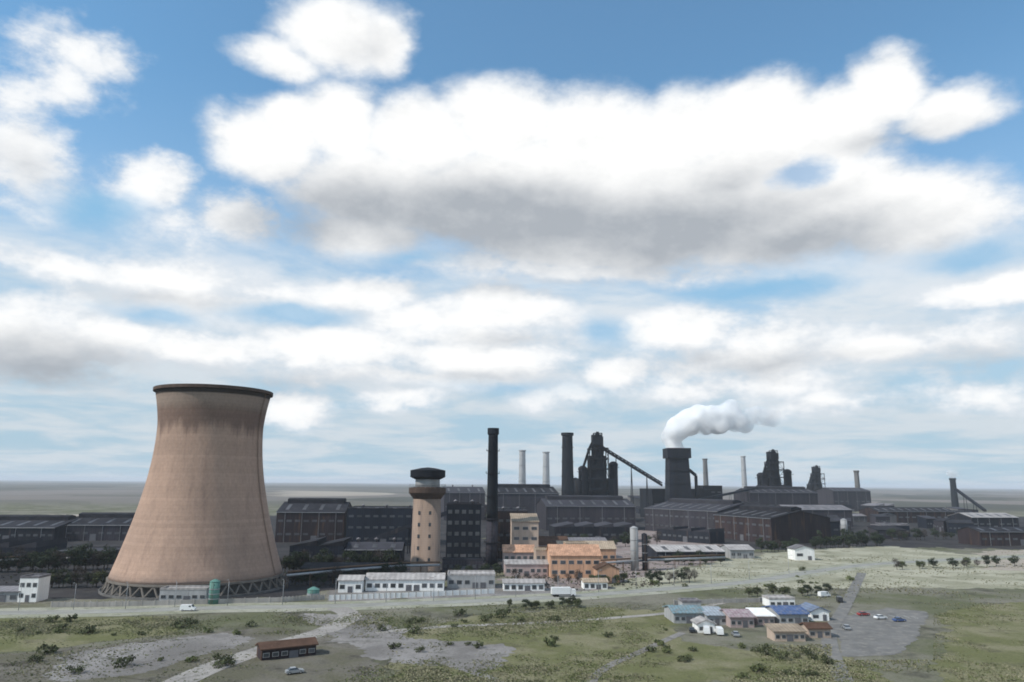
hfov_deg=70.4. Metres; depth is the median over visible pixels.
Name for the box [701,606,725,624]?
shed
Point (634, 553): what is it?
silo
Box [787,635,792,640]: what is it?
door
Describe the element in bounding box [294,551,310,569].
broadleaf tree
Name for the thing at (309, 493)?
dirt
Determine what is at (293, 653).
door
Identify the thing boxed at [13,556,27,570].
broadleaf tree
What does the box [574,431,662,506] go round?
blast furnace
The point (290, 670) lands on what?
parked car
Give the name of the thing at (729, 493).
conveyor gallery
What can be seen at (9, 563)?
broadleaf tree
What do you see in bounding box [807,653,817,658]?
bush
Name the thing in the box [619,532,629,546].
broadleaf tree
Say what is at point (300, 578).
broadleaf tree
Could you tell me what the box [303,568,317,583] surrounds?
broadleaf tree
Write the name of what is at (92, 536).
door
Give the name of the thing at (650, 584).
dry scrub
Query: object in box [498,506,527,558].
works hall
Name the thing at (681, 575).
broadleaf tree
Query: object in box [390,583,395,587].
window
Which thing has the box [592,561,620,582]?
workshop
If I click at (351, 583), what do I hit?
white depot
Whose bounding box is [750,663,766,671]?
bush
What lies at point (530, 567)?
workshop
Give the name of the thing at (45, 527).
works hall
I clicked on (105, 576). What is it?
broadleaf tree
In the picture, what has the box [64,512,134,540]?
works hall
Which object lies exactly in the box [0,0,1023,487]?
sky
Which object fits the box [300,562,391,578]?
works hall
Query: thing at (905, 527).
works block
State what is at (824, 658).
bush
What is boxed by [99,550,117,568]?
broadleaf tree
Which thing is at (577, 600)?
broadleaf tree
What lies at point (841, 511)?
works hall
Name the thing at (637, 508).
works block
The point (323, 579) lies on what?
broadleaf tree
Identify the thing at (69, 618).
bush
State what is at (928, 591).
dry scrub
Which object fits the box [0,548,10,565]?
broadleaf tree
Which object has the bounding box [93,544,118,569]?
broadleaf tree
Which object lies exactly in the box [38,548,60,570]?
broadleaf tree
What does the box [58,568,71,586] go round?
broadleaf tree
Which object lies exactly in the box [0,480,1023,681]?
ground
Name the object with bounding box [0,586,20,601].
outbuilding
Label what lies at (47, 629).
tall grass
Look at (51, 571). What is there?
broadleaf tree
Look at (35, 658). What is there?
bush
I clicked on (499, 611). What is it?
bush
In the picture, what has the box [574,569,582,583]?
broadleaf tree
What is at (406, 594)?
perimeter wall
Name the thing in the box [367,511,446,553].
conveyor gallery
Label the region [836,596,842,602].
parked van
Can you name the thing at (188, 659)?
bush
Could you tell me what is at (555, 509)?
works hall
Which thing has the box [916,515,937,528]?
works block
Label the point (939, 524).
works block
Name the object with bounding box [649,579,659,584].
bush
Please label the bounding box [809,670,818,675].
bush
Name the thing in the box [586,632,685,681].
dirt track
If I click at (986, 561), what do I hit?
broadleaf tree
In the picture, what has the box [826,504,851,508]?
works block
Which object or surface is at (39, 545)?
works hall
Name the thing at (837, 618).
path
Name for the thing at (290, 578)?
broadleaf tree
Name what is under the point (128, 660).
bush
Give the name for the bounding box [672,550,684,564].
broadleaf tree
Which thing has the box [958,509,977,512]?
works block
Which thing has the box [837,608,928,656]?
asphalt yard
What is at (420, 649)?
bush
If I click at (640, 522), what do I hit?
cinder ground
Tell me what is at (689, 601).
garage
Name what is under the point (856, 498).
works hall
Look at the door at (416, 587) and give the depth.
314.02 m
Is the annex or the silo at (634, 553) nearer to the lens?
the annex
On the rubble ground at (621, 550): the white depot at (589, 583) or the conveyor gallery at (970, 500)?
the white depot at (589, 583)
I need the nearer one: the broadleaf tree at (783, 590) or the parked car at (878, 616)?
the parked car at (878, 616)
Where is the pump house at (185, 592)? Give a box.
[159,585,209,599]
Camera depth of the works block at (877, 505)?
1238.82 m
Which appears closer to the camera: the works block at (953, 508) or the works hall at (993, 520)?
the works hall at (993, 520)
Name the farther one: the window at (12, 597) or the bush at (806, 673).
the window at (12, 597)
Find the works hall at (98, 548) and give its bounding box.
[48,546,120,564]
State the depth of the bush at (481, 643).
205.80 m
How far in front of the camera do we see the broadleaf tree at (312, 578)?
329.99 m
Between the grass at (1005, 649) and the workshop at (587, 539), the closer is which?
the grass at (1005, 649)
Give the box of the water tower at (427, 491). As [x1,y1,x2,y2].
[409,467,445,572]
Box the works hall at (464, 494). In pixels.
[441,485,484,519]
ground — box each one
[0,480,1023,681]
[0,515,485,598]
[440,513,851,569]
[497,530,720,589]
[765,517,1023,549]
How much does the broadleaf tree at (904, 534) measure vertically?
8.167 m
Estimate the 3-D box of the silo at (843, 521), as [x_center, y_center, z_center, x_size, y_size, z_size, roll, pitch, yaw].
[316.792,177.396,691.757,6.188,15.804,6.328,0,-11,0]
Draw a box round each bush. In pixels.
[26,654,43,661]
[35,643,58,654]
[42,615,59,622]
[52,622,68,629]
[52,627,63,632]
[63,613,77,621]
[65,665,86,673]
[78,624,96,633]
[110,654,135,667]
[170,617,193,628]
[184,656,198,661]
[203,627,213,632]
[211,659,227,668]
[212,653,235,660]
[220,659,236,665]
[232,629,240,634]
[245,620,256,626]
[377,624,386,630]
[387,642,401,648]
[406,617,419,622]
[408,625,421,633]
[413,647,424,652]
[452,609,468,615]
[472,641,483,647]
[478,614,493,621]
[493,607,511,617]
[542,637,555,646]
[547,614,560,620]
[603,631,612,636]
[645,645,656,651]
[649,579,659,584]
[653,639,663,645]
[662,648,670,652]
[677,655,690,661]
[735,672,747,677]
[737,642,745,648]
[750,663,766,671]
[758,643,776,655]
[772,650,789,659]
[782,668,795,674]
[798,670,810,676]
[799,646,813,654]
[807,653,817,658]
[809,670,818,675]
[818,654,833,664]
[845,575,854,580]
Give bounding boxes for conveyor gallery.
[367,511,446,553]
[699,485,767,501]
[954,488,986,512]
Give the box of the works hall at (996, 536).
[957,527,1023,545]
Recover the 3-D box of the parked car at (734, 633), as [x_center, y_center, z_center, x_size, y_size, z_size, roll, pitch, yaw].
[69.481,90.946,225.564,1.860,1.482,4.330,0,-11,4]
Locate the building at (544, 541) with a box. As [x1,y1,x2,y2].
[538,536,568,546]
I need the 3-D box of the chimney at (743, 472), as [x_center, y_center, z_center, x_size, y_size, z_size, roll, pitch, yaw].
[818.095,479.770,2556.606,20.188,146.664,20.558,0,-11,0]
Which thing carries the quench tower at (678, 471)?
on the cinder ground at (640, 522)
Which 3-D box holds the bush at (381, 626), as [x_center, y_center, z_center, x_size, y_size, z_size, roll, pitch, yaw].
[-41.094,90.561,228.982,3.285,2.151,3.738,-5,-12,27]
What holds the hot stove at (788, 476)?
on the cinder ground at (929, 541)
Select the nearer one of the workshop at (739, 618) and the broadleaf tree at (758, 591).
the workshop at (739, 618)
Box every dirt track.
[163,607,360,681]
[325,632,503,681]
[374,603,724,633]
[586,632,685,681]
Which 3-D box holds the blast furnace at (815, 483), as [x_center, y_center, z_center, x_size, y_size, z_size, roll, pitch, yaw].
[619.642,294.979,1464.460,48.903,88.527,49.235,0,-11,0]
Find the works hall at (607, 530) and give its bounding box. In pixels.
[549,521,632,541]
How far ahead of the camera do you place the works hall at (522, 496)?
895.26 m
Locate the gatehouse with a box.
[17,573,50,601]
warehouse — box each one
[647,545,725,560]
[718,544,754,558]
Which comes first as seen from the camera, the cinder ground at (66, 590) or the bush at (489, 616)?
the bush at (489, 616)
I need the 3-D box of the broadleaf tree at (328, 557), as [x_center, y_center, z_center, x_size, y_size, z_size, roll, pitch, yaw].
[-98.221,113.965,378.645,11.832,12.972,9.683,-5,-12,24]
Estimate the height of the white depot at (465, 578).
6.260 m
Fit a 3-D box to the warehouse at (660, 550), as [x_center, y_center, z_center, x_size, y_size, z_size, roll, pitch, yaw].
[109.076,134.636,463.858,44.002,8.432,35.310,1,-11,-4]
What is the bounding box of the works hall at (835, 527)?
[830,520,839,536]
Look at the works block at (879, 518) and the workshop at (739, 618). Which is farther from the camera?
the works block at (879, 518)
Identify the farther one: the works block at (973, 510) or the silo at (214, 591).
the works block at (973, 510)
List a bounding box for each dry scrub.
[2,559,672,590]
[568,549,1023,601]
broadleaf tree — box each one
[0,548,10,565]
[0,556,16,571]
[2,551,14,571]
[11,545,31,571]
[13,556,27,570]
[24,551,44,570]
[32,556,50,571]
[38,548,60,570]
[44,546,63,568]
[46,569,64,587]
[50,550,66,570]
[50,573,61,587]
[51,558,66,570]
[55,571,65,587]
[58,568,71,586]
[59,553,72,568]
[63,545,85,569]
[63,572,79,587]
[69,551,89,568]
[70,565,88,587]
[78,541,97,569]
[80,571,94,586]
[87,555,98,567]
[88,569,98,587]
[90,550,110,569]
[90,569,105,587]
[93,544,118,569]
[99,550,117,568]
[101,573,108,583]
[280,555,289,571]
[281,556,296,570]
[283,549,303,566]
[285,569,296,581]
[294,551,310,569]
[294,572,303,585]
[295,549,312,565]
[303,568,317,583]
[307,570,318,580]
[314,547,333,561]
[318,571,331,580]
[318,572,327,582]
[332,567,344,583]
[342,550,359,561]
[357,549,373,561]
[370,556,380,561]
[371,549,389,561]
[378,564,389,572]
[382,563,392,572]
[383,547,399,564]
[393,562,406,572]
[453,564,461,569]
[465,565,473,569]
[481,563,490,569]
[491,562,502,575]
[507,598,512,607]
[510,570,520,578]
[521,599,530,608]
[558,597,566,606]
[568,596,575,605]
[573,598,580,605]
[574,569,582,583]
[612,574,620,581]
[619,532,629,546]
[619,572,628,580]
[644,570,654,582]
[652,531,661,542]
[653,570,664,583]
[664,571,672,582]
[671,571,679,579]
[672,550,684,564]
[675,569,687,581]
[683,569,694,582]
[695,550,705,560]
[744,587,753,594]
[753,586,761,596]
[754,537,767,551]
[767,540,777,549]
[767,583,778,594]
[778,586,787,594]
[781,540,790,549]
[791,538,799,544]
[797,587,806,595]
[803,585,813,594]
[809,536,821,548]
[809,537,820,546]
[813,585,822,593]
[816,536,826,545]
[822,583,832,591]
[824,537,834,547]
[835,536,842,547]
[842,528,856,547]
[844,538,852,545]
[855,530,866,546]
[869,531,883,545]
[870,534,880,545]
[886,528,897,539]
[893,558,899,566]
[895,529,902,540]
[897,561,906,569]
[898,531,907,538]
[910,528,922,539]
[927,558,937,567]
[928,528,940,539]
[946,558,958,565]
[963,557,970,564]
[981,555,990,564]
[991,555,1000,565]
[1007,555,1020,565]
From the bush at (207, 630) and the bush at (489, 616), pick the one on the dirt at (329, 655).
the bush at (207, 630)
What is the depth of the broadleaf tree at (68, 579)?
313.86 m
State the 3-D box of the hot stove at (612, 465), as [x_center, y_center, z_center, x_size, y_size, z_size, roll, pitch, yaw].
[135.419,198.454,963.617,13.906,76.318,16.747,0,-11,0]
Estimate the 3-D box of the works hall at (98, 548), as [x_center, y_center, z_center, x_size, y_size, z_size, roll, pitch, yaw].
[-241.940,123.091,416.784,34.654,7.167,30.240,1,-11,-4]
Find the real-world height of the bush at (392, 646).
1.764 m
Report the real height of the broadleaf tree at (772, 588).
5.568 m
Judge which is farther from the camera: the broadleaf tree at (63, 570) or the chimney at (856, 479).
the chimney at (856, 479)
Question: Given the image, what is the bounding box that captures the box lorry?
[551,587,575,596]
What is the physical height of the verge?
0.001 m
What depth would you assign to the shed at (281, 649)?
193.48 m
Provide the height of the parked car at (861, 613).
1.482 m
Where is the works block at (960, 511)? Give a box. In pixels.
[952,510,973,512]
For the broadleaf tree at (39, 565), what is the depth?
368.11 m
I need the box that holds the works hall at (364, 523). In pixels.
[346,504,412,545]
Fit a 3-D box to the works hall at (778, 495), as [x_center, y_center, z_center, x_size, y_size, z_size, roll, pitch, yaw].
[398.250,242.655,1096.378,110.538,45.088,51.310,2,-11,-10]
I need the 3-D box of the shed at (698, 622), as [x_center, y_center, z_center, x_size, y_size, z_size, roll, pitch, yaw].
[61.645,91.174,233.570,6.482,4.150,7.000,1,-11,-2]
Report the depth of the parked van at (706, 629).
226.81 m
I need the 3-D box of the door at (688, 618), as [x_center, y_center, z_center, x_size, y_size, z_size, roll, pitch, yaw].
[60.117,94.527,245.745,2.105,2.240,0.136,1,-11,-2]
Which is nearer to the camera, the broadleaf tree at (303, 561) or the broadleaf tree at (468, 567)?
the broadleaf tree at (468, 567)
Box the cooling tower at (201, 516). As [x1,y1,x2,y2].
[98,383,288,600]
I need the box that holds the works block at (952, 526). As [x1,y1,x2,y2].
[946,519,974,532]
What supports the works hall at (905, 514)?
on the cinder ground at (929, 541)
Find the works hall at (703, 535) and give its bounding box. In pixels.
[657,526,724,543]
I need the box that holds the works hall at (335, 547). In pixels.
[289,536,351,561]
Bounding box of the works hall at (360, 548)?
[345,537,405,564]
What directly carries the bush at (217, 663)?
on the dirt at (329, 655)
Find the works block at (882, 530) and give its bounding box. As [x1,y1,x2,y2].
[867,526,905,538]
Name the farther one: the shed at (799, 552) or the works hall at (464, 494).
the works hall at (464, 494)
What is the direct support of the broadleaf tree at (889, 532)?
on the cinder ground at (929, 541)
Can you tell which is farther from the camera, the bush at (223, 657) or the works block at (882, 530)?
the works block at (882, 530)
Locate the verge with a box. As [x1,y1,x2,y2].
[0,554,1023,617]
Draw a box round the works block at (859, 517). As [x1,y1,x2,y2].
[852,514,866,521]
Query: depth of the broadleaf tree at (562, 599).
276.50 m
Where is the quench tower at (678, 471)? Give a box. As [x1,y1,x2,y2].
[663,448,697,501]
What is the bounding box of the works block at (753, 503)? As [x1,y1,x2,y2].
[741,502,760,504]
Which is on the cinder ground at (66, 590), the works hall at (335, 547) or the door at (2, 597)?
the works hall at (335, 547)
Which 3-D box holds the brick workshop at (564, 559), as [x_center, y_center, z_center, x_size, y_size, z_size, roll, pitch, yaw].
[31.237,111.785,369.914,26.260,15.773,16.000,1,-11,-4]
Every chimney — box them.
[484,428,499,566]
[519,450,525,483]
[542,452,549,483]
[561,432,573,494]
[702,459,708,484]
[740,456,746,487]
[853,470,859,487]
[949,478,958,506]
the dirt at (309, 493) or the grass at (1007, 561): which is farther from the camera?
the dirt at (309, 493)
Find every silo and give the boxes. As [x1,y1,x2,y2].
[208,579,220,603]
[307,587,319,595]
[630,526,638,570]
[642,533,647,570]
[840,518,847,534]
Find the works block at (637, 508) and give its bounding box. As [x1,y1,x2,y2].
[635,506,639,513]
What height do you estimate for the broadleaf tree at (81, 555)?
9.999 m
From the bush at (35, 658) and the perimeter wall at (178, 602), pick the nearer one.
the bush at (35, 658)
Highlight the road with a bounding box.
[0,556,1023,613]
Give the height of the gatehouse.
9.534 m
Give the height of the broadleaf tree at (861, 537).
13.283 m
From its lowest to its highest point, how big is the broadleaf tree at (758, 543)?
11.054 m
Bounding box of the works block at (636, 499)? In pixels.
[627,495,639,511]
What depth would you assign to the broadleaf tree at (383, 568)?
352.22 m
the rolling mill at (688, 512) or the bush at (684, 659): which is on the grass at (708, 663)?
the bush at (684, 659)
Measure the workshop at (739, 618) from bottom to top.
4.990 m
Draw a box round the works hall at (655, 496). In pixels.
[639,488,711,516]
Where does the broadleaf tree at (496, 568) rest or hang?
on the ground at (38, 497)
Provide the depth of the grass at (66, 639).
218.93 m
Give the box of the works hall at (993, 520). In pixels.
[948,513,1018,526]
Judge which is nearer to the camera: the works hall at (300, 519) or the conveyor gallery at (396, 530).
the conveyor gallery at (396, 530)
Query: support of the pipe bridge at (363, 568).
on the cinder ground at (66, 590)
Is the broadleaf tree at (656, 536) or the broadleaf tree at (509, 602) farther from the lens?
the broadleaf tree at (656, 536)
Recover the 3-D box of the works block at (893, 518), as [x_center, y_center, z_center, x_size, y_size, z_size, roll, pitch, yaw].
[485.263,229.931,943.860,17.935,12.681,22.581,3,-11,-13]
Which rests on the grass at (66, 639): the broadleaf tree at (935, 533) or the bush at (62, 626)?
the bush at (62, 626)
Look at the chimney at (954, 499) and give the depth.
1465.86 m
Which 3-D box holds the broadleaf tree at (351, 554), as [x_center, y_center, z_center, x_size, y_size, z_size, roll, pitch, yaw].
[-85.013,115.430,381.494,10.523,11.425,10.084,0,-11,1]
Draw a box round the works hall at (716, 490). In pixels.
[698,485,722,498]
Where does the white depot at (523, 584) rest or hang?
on the rubble ground at (621, 550)
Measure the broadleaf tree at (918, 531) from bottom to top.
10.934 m
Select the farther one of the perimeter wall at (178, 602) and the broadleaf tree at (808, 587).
the broadleaf tree at (808, 587)
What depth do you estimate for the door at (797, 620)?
244.32 m
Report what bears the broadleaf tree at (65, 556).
on the cinder ground at (66, 590)
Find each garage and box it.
[678,598,700,605]
[762,595,794,605]
[764,623,806,640]
[799,622,832,637]
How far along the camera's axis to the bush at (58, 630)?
221.50 m
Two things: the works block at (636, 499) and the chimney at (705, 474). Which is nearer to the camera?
the works block at (636, 499)
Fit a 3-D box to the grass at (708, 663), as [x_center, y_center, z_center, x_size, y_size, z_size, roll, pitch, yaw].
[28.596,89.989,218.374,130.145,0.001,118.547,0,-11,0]
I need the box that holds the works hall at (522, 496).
[498,484,558,512]
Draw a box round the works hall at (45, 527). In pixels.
[0,515,77,540]
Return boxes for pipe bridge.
[0,554,109,571]
[285,561,439,588]
[600,554,725,570]
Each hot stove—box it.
[577,466,586,477]
[607,461,618,482]
[757,472,764,484]
[781,469,793,485]
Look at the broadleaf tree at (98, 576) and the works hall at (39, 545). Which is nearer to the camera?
the broadleaf tree at (98, 576)
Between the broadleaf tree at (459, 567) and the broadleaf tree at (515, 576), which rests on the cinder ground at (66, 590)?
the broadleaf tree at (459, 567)
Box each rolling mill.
[645,498,743,530]
[713,504,831,543]
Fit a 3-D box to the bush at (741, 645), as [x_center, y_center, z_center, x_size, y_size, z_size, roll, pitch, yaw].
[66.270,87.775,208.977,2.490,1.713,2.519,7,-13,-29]
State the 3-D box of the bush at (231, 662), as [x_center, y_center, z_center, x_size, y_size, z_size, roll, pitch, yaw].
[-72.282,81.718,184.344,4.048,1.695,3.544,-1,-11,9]
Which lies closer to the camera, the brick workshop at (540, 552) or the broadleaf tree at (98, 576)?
the broadleaf tree at (98, 576)
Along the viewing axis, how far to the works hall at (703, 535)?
592.48 m
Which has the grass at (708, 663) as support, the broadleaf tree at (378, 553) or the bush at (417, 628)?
the bush at (417, 628)
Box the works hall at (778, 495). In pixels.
[734,486,817,505]
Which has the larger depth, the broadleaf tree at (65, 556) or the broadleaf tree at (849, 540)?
the broadleaf tree at (849, 540)
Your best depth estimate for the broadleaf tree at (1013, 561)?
433.58 m
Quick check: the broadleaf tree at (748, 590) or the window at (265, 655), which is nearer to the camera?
the window at (265, 655)
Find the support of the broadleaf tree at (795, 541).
on the grass at (951, 578)
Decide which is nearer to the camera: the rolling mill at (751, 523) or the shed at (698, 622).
the shed at (698, 622)
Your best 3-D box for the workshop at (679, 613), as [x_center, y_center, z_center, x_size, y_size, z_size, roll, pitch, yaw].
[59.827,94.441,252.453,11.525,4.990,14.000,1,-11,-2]
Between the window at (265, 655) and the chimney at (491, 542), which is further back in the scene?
the chimney at (491, 542)
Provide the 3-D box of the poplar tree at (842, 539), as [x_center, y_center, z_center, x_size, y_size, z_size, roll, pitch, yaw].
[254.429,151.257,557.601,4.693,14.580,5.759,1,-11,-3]
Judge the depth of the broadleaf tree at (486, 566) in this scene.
360.57 m
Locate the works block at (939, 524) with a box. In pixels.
[933,518,950,531]
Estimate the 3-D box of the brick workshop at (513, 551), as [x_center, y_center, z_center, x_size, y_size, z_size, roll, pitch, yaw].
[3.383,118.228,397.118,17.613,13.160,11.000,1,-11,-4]
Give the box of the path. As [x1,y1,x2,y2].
[821,573,865,681]
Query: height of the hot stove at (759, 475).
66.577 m
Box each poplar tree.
[817,530,822,548]
[840,529,844,545]
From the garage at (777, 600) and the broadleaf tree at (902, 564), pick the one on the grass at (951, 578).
the broadleaf tree at (902, 564)
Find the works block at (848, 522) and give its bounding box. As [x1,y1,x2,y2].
[830,518,850,529]
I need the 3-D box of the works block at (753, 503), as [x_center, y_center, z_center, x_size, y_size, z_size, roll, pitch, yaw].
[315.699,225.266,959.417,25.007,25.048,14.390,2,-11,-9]
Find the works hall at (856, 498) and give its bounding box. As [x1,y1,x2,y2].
[816,487,870,510]
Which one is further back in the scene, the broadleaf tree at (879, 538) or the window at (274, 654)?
the broadleaf tree at (879, 538)
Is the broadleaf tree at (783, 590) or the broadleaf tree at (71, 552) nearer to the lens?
the broadleaf tree at (783, 590)
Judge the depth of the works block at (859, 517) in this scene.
962.55 m
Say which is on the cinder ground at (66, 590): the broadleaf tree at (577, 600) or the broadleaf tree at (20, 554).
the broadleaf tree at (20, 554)
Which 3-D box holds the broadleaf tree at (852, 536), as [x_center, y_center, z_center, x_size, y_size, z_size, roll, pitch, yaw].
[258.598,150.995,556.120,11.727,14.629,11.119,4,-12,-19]
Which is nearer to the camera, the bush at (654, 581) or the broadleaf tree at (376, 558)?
the bush at (654, 581)
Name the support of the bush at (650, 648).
on the grass at (708, 663)
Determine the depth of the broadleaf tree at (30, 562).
369.39 m
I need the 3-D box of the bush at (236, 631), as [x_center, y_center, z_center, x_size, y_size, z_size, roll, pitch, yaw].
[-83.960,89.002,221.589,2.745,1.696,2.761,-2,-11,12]
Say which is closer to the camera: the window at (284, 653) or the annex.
the window at (284, 653)
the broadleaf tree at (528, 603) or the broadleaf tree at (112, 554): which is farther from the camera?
the broadleaf tree at (112, 554)
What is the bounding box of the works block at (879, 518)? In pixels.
[870,514,889,523]
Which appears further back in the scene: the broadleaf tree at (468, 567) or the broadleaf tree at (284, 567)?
the broadleaf tree at (284, 567)
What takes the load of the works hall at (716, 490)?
on the cinder ground at (640, 522)
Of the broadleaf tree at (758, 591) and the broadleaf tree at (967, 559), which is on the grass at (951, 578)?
the broadleaf tree at (967, 559)
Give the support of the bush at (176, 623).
on the grass at (66, 639)
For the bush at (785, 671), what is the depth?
179.92 m
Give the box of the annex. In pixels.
[442,557,482,571]
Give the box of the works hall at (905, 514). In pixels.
[859,507,954,522]
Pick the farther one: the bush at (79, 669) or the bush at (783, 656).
the bush at (783, 656)
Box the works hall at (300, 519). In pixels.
[275,498,351,541]
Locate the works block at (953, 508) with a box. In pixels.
[946,507,965,509]
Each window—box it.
[9,595,16,599]
[263,653,269,657]
[272,652,278,656]
[281,651,287,655]
[308,648,314,652]
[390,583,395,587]
[437,583,442,587]
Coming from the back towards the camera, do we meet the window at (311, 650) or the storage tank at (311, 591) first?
the storage tank at (311, 591)
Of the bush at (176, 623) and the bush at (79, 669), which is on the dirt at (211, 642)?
the bush at (79, 669)
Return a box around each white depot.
[337,575,365,592]
[364,573,445,590]
[447,570,494,587]
[502,579,545,590]
[580,578,608,588]
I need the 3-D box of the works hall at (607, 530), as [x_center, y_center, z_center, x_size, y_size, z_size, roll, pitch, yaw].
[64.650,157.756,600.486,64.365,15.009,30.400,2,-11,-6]
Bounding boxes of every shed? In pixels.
[255,637,318,660]
[690,616,716,632]
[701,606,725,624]
[746,608,775,624]
[786,544,814,559]
[800,602,830,620]
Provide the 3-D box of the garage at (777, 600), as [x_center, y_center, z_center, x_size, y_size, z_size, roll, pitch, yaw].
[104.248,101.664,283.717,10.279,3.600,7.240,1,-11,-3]
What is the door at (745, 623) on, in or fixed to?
in the workshop at (739, 618)
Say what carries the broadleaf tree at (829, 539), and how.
on the cinder ground at (640, 522)
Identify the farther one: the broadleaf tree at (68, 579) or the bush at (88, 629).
the broadleaf tree at (68, 579)
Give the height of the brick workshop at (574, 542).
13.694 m
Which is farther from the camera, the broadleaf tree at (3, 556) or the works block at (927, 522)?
the works block at (927, 522)
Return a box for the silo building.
[510,513,538,546]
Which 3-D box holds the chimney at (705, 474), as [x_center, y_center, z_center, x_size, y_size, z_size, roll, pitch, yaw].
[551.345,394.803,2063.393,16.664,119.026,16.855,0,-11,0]
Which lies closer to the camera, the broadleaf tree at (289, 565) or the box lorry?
the box lorry
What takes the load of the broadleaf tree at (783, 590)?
on the ground at (38, 497)
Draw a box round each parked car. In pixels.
[285,666,303,674]
[731,631,739,636]
[842,624,850,629]
[857,611,869,615]
[873,614,887,618]
[892,617,905,621]
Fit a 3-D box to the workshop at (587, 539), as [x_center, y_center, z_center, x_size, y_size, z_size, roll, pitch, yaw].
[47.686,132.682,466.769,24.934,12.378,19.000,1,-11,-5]
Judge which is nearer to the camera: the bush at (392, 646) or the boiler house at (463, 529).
the bush at (392, 646)
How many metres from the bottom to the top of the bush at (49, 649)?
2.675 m
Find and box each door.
[0,595,5,601]
[89,534,95,540]
[289,650,298,657]
[347,586,352,592]
[406,585,410,590]
[414,585,418,590]
[472,582,477,587]
[480,582,485,587]
[686,616,692,623]
[743,621,747,627]
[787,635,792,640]
[795,618,800,623]
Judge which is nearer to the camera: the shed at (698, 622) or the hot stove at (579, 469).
the shed at (698, 622)
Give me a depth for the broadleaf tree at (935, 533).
647.35 m
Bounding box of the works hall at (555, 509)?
[536,495,635,529]
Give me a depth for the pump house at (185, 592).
278.96 m
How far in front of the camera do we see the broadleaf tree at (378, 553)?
389.16 m
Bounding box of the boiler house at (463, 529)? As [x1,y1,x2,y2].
[446,499,481,556]
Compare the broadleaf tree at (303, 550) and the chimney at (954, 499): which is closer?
the broadleaf tree at (303, 550)
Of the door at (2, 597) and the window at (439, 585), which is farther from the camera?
the window at (439, 585)
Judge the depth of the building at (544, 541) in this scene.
433.75 m
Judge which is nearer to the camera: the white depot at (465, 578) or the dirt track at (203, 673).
the dirt track at (203, 673)
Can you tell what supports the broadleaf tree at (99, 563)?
on the cinder ground at (66, 590)
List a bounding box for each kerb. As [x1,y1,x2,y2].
[0,557,1014,614]
[35,555,1023,610]
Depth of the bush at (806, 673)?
178.23 m
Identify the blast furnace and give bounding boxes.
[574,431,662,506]
[757,449,789,485]
[806,465,825,491]
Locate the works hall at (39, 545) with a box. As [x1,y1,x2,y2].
[0,537,67,562]
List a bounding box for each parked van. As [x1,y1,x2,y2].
[179,604,195,610]
[703,625,709,633]
[715,626,723,634]
[818,591,830,596]
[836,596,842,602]
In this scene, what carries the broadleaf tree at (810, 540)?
on the grass at (951, 578)
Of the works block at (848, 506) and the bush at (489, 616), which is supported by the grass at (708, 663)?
the bush at (489, 616)
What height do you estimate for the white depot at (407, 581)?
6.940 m
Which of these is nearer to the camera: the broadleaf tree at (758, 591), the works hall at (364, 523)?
the broadleaf tree at (758, 591)
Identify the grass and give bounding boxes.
[0,615,408,681]
[0,616,182,651]
[257,602,1023,681]
[381,607,893,681]
[600,546,1023,589]
[929,602,1023,681]
[973,549,1023,570]
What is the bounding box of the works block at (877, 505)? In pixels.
[860,503,893,508]
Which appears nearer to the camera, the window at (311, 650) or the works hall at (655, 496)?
the window at (311, 650)
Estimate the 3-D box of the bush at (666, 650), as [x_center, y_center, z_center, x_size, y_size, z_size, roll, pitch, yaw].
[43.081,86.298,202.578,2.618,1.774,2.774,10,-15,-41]
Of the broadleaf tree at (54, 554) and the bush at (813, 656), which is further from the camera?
the broadleaf tree at (54, 554)
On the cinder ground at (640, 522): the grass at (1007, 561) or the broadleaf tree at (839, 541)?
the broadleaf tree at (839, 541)
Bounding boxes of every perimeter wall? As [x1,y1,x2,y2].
[51,594,324,606]
[328,589,494,599]
[673,597,761,604]
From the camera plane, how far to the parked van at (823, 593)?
306.23 m
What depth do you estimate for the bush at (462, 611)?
255.35 m
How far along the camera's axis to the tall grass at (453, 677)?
194.04 m
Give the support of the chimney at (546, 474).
on the ground at (38, 497)
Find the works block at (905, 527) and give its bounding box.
[870,524,909,536]
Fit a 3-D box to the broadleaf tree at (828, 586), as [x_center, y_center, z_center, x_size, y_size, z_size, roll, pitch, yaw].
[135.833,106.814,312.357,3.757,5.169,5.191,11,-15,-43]
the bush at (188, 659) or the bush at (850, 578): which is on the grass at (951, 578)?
the bush at (850, 578)
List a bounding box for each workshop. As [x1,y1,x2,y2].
[502,544,533,570]
[503,559,548,576]
[533,547,546,558]
[546,544,601,577]
[556,541,616,564]
[563,541,588,543]
[568,537,606,540]
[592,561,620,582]
[662,605,703,623]
[719,609,755,627]
[761,605,809,623]
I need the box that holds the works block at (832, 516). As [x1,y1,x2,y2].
[827,515,838,517]
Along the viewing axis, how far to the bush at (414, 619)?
241.25 m
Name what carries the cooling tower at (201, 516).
on the cinder ground at (66, 590)
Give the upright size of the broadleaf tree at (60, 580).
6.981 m
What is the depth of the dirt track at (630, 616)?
244.48 m
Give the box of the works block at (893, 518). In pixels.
[883,513,896,522]
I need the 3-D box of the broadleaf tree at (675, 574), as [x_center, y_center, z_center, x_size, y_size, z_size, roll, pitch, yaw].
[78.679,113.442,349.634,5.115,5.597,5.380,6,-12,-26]
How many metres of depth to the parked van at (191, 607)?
260.39 m
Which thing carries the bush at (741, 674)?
on the grass at (708, 663)
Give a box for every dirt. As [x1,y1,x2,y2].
[0,627,397,681]
[42,633,254,681]
[266,491,392,496]
[285,612,515,670]
[326,586,590,601]
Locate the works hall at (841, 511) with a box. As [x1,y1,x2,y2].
[777,505,852,526]
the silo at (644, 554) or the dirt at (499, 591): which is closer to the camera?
the dirt at (499, 591)

